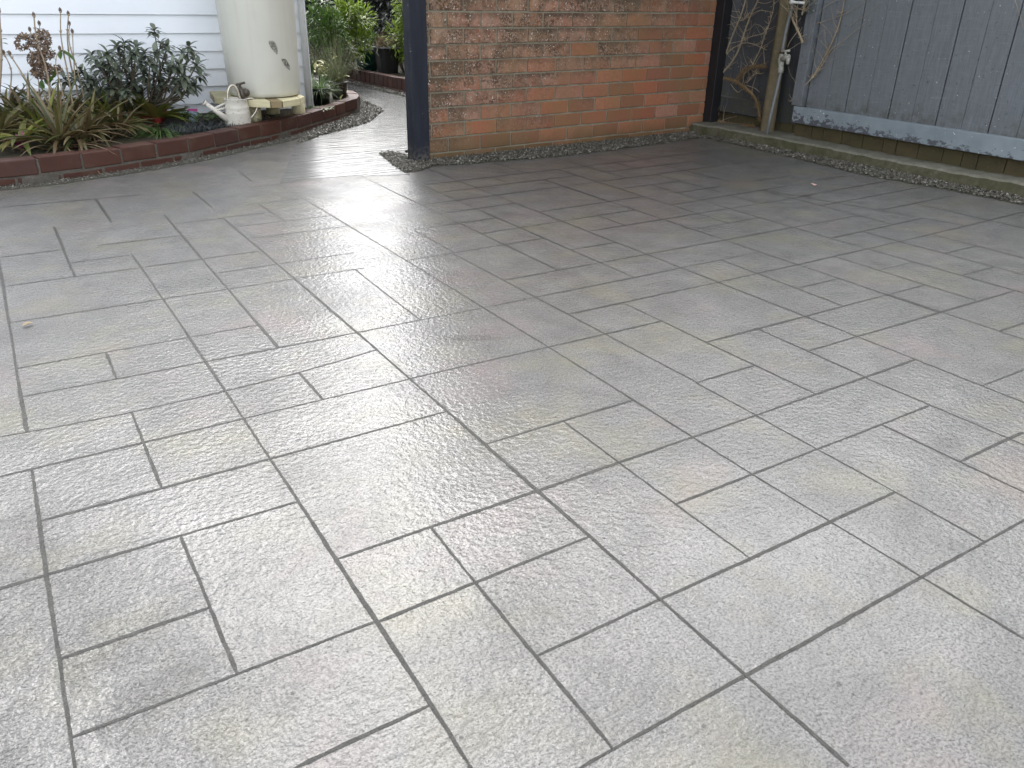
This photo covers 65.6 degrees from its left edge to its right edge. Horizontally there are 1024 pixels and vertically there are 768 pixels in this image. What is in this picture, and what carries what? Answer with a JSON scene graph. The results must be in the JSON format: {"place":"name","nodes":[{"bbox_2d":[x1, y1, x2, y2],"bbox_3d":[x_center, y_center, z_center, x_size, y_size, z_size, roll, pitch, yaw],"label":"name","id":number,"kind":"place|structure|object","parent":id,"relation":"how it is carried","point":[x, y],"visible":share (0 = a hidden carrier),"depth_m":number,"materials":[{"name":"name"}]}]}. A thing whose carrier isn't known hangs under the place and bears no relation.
{"place":"outdoors","nodes":[
{"label":"outdoors","id":0,"kind":"place"},
{"bbox_2d":[0,92,346,157],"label":"garden soil","id":1,"kind":"structure","parent":0,"point":[8,152],"depth_m":5.14,"materials":[{"name":"brown soil"}]},
{"bbox_2d":[0,80,32,111],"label":"bromeliad","id":2,"kind":"object","parent":1,"relation":"on","point":[12,99],"visible":0.12,"depth_m":5.52,"materials":[{"name":"green plant"}]},
{"bbox_2d":[0,88,55,133],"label":"bromeliad","id":3,"kind":"object","parent":1,"relation":"on","point":[5,103],"visible":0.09,"depth_m":5.20,"materials":[{"name":"green plant"}]},
{"bbox_2d":[0,118,60,155],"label":"bromeliad","id":4,"kind":"object","parent":1,"relation":"on","point":[3,146],"visible":0.69,"depth_m":4.69,"materials":[{"name":"green plant"}]},
{"bbox_2d":[0,94,66,142],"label":"bromeliad","id":5,"kind":"object","parent":1,"relation":"on","point":[5,121],"visible":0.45,"depth_m":4.90,"materials":[{"name":"green plant"}]},
{"bbox_2d":[0,73,84,134],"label":"bromeliad","id":6,"kind":"object","parent":1,"relation":"on","point":[12,105],"visible":0.23,"depth_m":5.18,"materials":[{"name":"green plant"}]},
{"bbox_2d":[1,81,97,110],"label":"bromeliad","id":7,"kind":"object","parent":1,"relation":"on","point":[24,93],"visible":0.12,"depth_m":5.46,"materials":[{"name":"green plant"}]},
{"bbox_2d":[8,85,92,144],"bbox_3d":[-2.918,-1.603,4.971,0.568,0.492,0.614,-14,30,-29],"label":"bromeliad","id":8,"kind":"object","parent":1,"relation":"on","point":[35,119],"visible":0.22,"depth_m":4.87,"materials":[{"name":"green plant"}]},
{"bbox_2d":[0,73,130,174],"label":"bromeliad","id":9,"kind":"object","parent":1,"relation":"on","point":[56,125],"visible":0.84,"depth_m":4.69,"materials":[{"name":"green plant"}]},
{"bbox_2d":[22,84,114,131],"bbox_3d":[-2.973,-1.786,5.371,0.635,0.476,0.674,-14,30,-29],"label":"bromeliad","id":10,"kind":"object","parent":1,"relation":"on","point":[76,105],"visible":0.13,"depth_m":5.28,"materials":[{"name":"green plant"}]},
{"bbox_2d":[0,7,83,105],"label":"hydrangea","id":11,"kind":"object","parent":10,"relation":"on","point":[39,55],"visible":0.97,"depth_m":4.99,"materials":[{"name":"plant"}]},
{"bbox_2d":[37,100,124,152],"bbox_3d":[-2.629,-1.517,4.791,0.574,0.413,0.577,-14,30,-29],"label":"bromeliad","id":12,"kind":"object","parent":1,"relation":"on","point":[79,138],"visible":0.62,"depth_m":4.77,"materials":[{"name":"green plant"}]},
{"bbox_2d":[55,85,125,115],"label":"bromeliad","id":13,"kind":"object","parent":1,"relation":"on","point":[88,102],"visible":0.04,"depth_m":5.70,"materials":[{"name":"green plant"}]},
{"bbox_2d":[37,86,153,146],"bbox_3d":[-2.671,-1.642,5.081,0.758,0.500,0.778,-14,30,-29],"label":"bromeliad","id":14,"kind":"object","parent":1,"relation":"on","point":[89,117],"visible":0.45,"depth_m":5.04,"materials":[{"name":"green plant"}]},
{"bbox_2d":[65,77,156,134],"bbox_3d":[-2.734,-1.842,5.455,0.610,0.506,0.650,-14,30,-29],"label":"bromeliad","id":15,"kind":"object","parent":1,"relation":"on","point":[98,102],"visible":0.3,"depth_m":5.38,"materials":[{"name":"green plant"}]},
{"bbox_2d":[55,23,210,107],"bbox_3d":[-2.570,-2.170,5.474,1.049,0.571,0.612,-14,30,-29],"label":"shrub","id":16,"kind":"object","parent":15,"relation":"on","point":[183,82],"visible":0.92,"depth_m":5.42,"materials":[{"name":"green plant"}]},
{"bbox_2d":[72,101,155,141],"bbox_3d":[-2.563,-1.656,5.214,0.530,0.360,0.499,-14,30,-29],"label":"bromeliad","id":17,"kind":"object","parent":1,"relation":"on","point":[127,121],"visible":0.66,"depth_m":5.16,"materials":[{"name":"green plant"}]},
{"bbox_2d":[100,84,167,125],"bbox_3d":[-2.673,-1.911,5.607,0.482,0.406,0.491,-14,30,-29],"label":"bromeliad","id":18,"kind":"object","parent":1,"relation":"on","point":[130,109],"visible":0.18,"depth_m":5.57,"materials":[{"name":"green plant"}]},
{"bbox_2d":[124,87,181,120],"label":"bromeliad","id":19,"kind":"object","parent":1,"relation":"on","point":[141,88],"visible":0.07,"depth_m":5.83,"materials":[{"name":"plant"}]},
{"bbox_2d":[116,122,193,139],"bbox_3d":[-2.440,-1.574,5.224,0.685,0.302,0.365,10,27,17],"label":"grass clump","id":20,"kind":"object","parent":1,"relation":"on","point":[157,132],"visible":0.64,"depth_m":5.24,"materials":[{"name":"green plant"}]},
{"bbox_2d":[131,88,194,126],"bbox_3d":[-2.486,-1.909,5.626,0.504,0.373,0.566,-14,30,-29],"label":"bromeliad","id":21,"kind":"object","parent":1,"relation":"on","point":[160,114],"visible":0.77,"depth_m":5.60,"materials":[{"name":"green plant"}]},
{"bbox_2d":[167,106,197,117],"bbox_3d":[-2.460,-2.027,5.959,0.232,0.081,0.225,22,33,36],"label":"cyclamen","id":22,"kind":"object","parent":1,"relation":"on","point":[183,111],"visible":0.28,"depth_m":5.95,"materials":[{"name":"green plant"}]},
{"bbox_2d":[188,109,197,121],"bbox_3d":[-2.341,-1.975,5.836,0.072,0.097,0.010,-14,30,-29],"label":"plant tag","id":23,"kind":"object","parent":1,"relation":"on","point":[192,111],"visible":0.71,"depth_m":5.83,"materials":[{"name":"pink plastic"}]},
{"bbox_2d":[185,111,220,123],"bbox_3d":[-2.231,-1.923,5.762,0.252,0.077,0.199,-14,30,-29],"label":"cyclamen","id":24,"kind":"object","parent":1,"relation":"on","point":[210,116],"visible":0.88,"depth_m":5.77,"materials":[{"name":"green plant"}]},
{"bbox_2d":[162,113,277,135],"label":"black mondo grass","id":25,"kind":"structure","parent":1,"relation":"on","point":[190,128],"depth_m":5.55,"materials":[{"name":"black plant"}]},
{"bbox_2d":[202,84,257,126],"bbox_3d":[-1.987,-1.972,5.629,0.369,0.288,0.186,-33,42,-49],"label":"watering can","id":26,"kind":"object","parent":1,"relation":"on","point":[237,111],"visible":0.96,"depth_m":5.61,"materials":[{"name":"white plastic"}]},
{"bbox_2d":[210,91,305,122],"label":"timber platform","id":27,"kind":"structure","parent":1,"relation":"on","point":[296,103],"depth_m":5.82,"materials":[{"name":"brown wood"}]},
{"bbox_2d":[215,0,299,98],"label":"water tank","id":28,"kind":"object","parent":27,"relation":"on","point":[259,45],"visible":0.98,"depth_m":5.66,"materials":[{"name":"beige plastic"}]},
{"bbox_2d":[262,108,298,119],"bbox_3d":[-1.784,-2.022,5.963,0.484,0.121,0.232,-14,30,-29],"label":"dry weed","id":29,"kind":"object","parent":1,"relation":"on","point":[266,114],"visible":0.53,"depth_m":5.99,"materials":[{"name":"plant"}]},
{"bbox_2d":[306,106,333,110],"bbox_3d":[-1.575,-2.256,6.517,0.213,0.034,0.219,14,29,25],"label":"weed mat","id":30,"kind":"object","parent":1,"relation":"on","point":[322,108],"visible":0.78,"depth_m":6.52,"materials":[{"name":"fabric"}]},
{"bbox_2d":[312,86,330,106],"bbox_3d":[-1.640,-2.458,6.796,0.187,0.145,0.186,-14,30,-29],"label":"plant pot","id":31,"kind":"object","parent":1,"relation":"on","point":[319,99],"visible":0.62,"depth_m":6.74,"materials":[{"name":"black plastic"}]},
{"bbox_2d":[305,65,345,102],"bbox_3d":[-1.643,-2.551,6.749,0.547,0.359,0.572,6,27,9],"label":"grass clump","id":32,"kind":"object","parent":1,"relation":"on","point":[319,85],"visible":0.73,"depth_m":6.72,"materials":[{"name":"green plant"}]},
{"bbox_2d":[329,81,347,98],"bbox_3d":[-1.582,-2.686,7.263,0.165,0.145,0.165,-14,30,-29],"label":"plant pot","id":33,"kind":"object","parent":1,"relation":"on","point":[342,86],"visible":0.85,"depth_m":7.21,"materials":[{"name":"brown plastic"}]},
{"bbox_2d":[310,14,369,88],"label":"ornamental grass","id":34,"kind":"object","parent":33,"relation":"in","point":[335,73],"depth_m":7.15,"materials":[{"name":"green plant"}]},
{"bbox_2d":[314,57,333,74],"bbox_3d":[-1.756,-2.992,7.490,0.234,0.183,0.139,-2,26,-7],"label":"variegated plant","id":35,"kind":"object","parent":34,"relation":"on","point":[319,70],"visible":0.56,"depth_m":7.48,"materials":[{"name":"beige plant"}]},
{"bbox_2d":[280,77,409,182],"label":"path","id":36,"kind":"structure","parent":0,"point":[354,151],"depth_m":5.63,"materials":[{"name":"concrete"}]},
{"bbox_2d":[305,0,331,74],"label":"leafy shrub","id":37,"kind":"object","parent":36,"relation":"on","point":[309,2],"visible":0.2,"depth_m":9.44,"materials":[{"name":"green plant"}]},
{"bbox_2d":[305,0,353,83],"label":"leafy shrub","id":38,"kind":"object","parent":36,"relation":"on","point":[328,18],"visible":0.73,"depth_m":8.58,"materials":[{"name":"green plant"}]},
{"bbox_2d":[309,36,365,82],"bbox_3d":[-1.902,-3.508,8.642,0.607,0.522,0.530,6,27,10],"label":"leafy shrub","id":39,"kind":"object","parent":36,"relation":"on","point":[346,58],"visible":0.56,"depth_m":8.61,"materials":[{"name":"green plant"}]},
{"bbox_2d":[317,0,379,78],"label":"leafy shrub","id":40,"kind":"object","parent":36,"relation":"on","point":[354,21],"visible":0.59,"depth_m":9.21,"materials":[{"name":"green plant"}]},
{"bbox_2d":[311,74,405,96],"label":"gravel","id":41,"kind":"structure","parent":36,"relation":"on","point":[390,91],"depth_m":9.01,"materials":[{"name":"grey gravel"}]},
{"bbox_2d":[309,46,404,76],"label":"garden soil","id":42,"kind":"structure","parent":0,"point":[400,73],"depth_m":9.75,"materials":[{"name":"brown soil"}]},
{"bbox_2d":[308,0,403,59],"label":"ivy fence","id":43,"kind":"object","parent":42,"relation":"on","point":[381,9],"visible":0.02,"depth_m":11.42,"materials":[{"name":"green plant"}]},
{"bbox_2d":[355,47,376,70],"bbox_3d":[-1.766,-3.950,9.668,0.335,0.253,0.335,-14,30,-29],"label":"plant pot","id":44,"kind":"object","parent":42,"relation":"on","point":[370,65],"visible":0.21,"depth_m":9.58,"materials":[{"name":"green plastic"}]},
{"bbox_2d":[357,32,384,46],"bbox_3d":[-1.715,-4.105,9.841,0.437,0.540,0.284,-1,26,-4],"label":"leafy shrub","id":45,"kind":"object","parent":42,"relation":"on","point":[374,36],"visible":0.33,"depth_m":9.75,"materials":[{"name":"green plant"}]},
{"bbox_2d":[372,46,399,72],"bbox_3d":[-1.494,-3.857,9.452,0.330,0.287,0.288,-14,30,-29],"label":"planter","id":46,"kind":"object","parent":42,"relation":"on","point":[386,62],"visible":0.86,"depth_m":9.37,"materials":[{"name":"black plastic"}]},
{"bbox_2d":[367,29,402,53],"bbox_3d":[-1.477,-4.037,9.360,0.544,0.330,0.429,-14,30,-29],"label":"dry plant","id":47,"kind":"object","parent":46,"relation":"in","point":[381,43],"visible":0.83,"depth_m":9.32,"materials":[{"name":"plant"}]},
{"bbox_2d":[381,0,404,71],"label":"leafy shrub","id":48,"kind":"object","parent":42,"relation":"on","point":[399,20],"visible":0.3,"depth_m":9.31,"materials":[{"name":"green plant"}]},
{"bbox_2d":[0,136,1023,767],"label":"patio","id":49,"kind":"structure","parent":0,"point":[922,672],"depth_m":1.87,"materials":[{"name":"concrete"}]},
{"bbox_2d":[0,90,359,185],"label":"garden edging","id":50,"kind":"object","parent":49,"relation":"on","point":[36,168],"visible":0.73,"depth_m":4.95,"materials":[{"name":"brick"}]},
{"bbox_2d":[0,107,370,190],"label":"gravel","id":51,"kind":"structure","parent":49,"relation":"on","point":[228,152],"depth_m":4.86,"materials":[{"name":"grey gravel"}]},
{"bbox_2d":[297,98,383,143],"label":"gravel","id":52,"kind":"structure","parent":49,"relation":"on","point":[355,119],"depth_m":6.64,"materials":[{"name":"grey gravel"}]},
{"bbox_2d":[0,149,1023,767],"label":"patio joints","id":53,"kind":"object","parent":49,"relation":"on","point":[390,641],"visible":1,"depth_m":1.87,"materials":[{"name":"concrete"}]},
{"bbox_2d":[379,131,700,172],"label":"gravel","id":54,"kind":"structure","parent":49,"relation":"on","point":[401,162],"depth_m":5.51,"materials":[{"name":"grey gravel"}]},
{"bbox_2d":[402,0,429,161],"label":"carport post","id":55,"kind":"object","parent":54,"relation":"on","point":[415,61],"depth_m":4.97,"materials":[{"name":"black paint"}]},
{"bbox_2d":[689,121,1023,197],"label":"concrete kerb","id":56,"kind":"structure","parent":49,"relation":"on","point":[999,182],"depth_m":5.37,"materials":[{"name":"grey concrete"}]},
{"bbox_2d":[703,0,732,121],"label":"carport post","id":57,"kind":"object","parent":56,"relation":"on","point":[722,19],"depth_m":6.34,"materials":[{"name":"black wood"}]},
{"bbox_2d":[704,0,807,132],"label":"board fence","id":58,"kind":"object","parent":56,"relation":"on","point":[740,105],"visible":0.23,"depth_m":6.18,"materials":[{"name":"paint"}]},
{"bbox_2d":[717,0,777,127],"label":"climbing vine","id":59,"kind":"object","parent":58,"relation":"attached to","point":[744,87],"visible":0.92,"depth_m":6.19,"materials":[{"name":"brown plant"}]},
{"bbox_2d":[760,0,790,131],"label":"timber post","id":60,"kind":"object","parent":56,"relation":"on","point":[783,13],"visible":0.61,"depth_m":5.94,"materials":[{"name":"brown wood"}]},
{"bbox_2d":[765,0,804,133],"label":"water pipe","id":61,"kind":"object","parent":56,"relation":"on","point":[784,56],"visible":0.9,"depth_m":5.80,"materials":[{"name":"metal"}]},
{"bbox_2d":[791,0,1023,176],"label":"board fence","id":62,"kind":"object","parent":56,"relation":"on","point":[940,81],"visible":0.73,"depth_m":5.08,"materials":[{"name":"wood"}]},
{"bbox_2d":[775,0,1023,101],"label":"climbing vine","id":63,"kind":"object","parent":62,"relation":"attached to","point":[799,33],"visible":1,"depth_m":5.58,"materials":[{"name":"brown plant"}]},
{"bbox_2d":[803,0,816,12],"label":"lichen tuft","id":64,"kind":"object","parent":63,"relation":"attached to","point":[810,5],"visible":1,"depth_m":5.53,"materials":[{"name":"grey plant"}]},
{"bbox_2d":[701,135,1023,204],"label":"gravel","id":65,"kind":"structure","parent":49,"relation":"on","point":[877,172],"depth_m":5.09,"materials":[{"name":"grey gravel"}]},
{"label":"ground","id":66,"kind":"structure","parent":0,"visible":0},
{"bbox_2d":[0,0,313,116],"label":"house","id":67,"kind":"structure","parent":66,"relation":"on","point":[94,24],"depth_m":5.79,"materials":[{"name":"white paint"}]},
{"bbox_2d":[310,61,405,92],"bbox_3d":[-1.414,-3.342,8.867,0.477,0.179,6.684,-18,32,-34],"label":"garden edging","id":68,"kind":"object","parent":66,"relation":"on","point":[388,81],"visible":0.2,"depth_m":9.13,"materials":[{"name":"brick"}]},
{"bbox_2d":[426,0,716,159],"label":"brick wall","id":69,"kind":"structure","parent":66,"relation":"on","point":[503,75],"depth_m":5.59,"materials":[{"name":"brick"}]}
]}

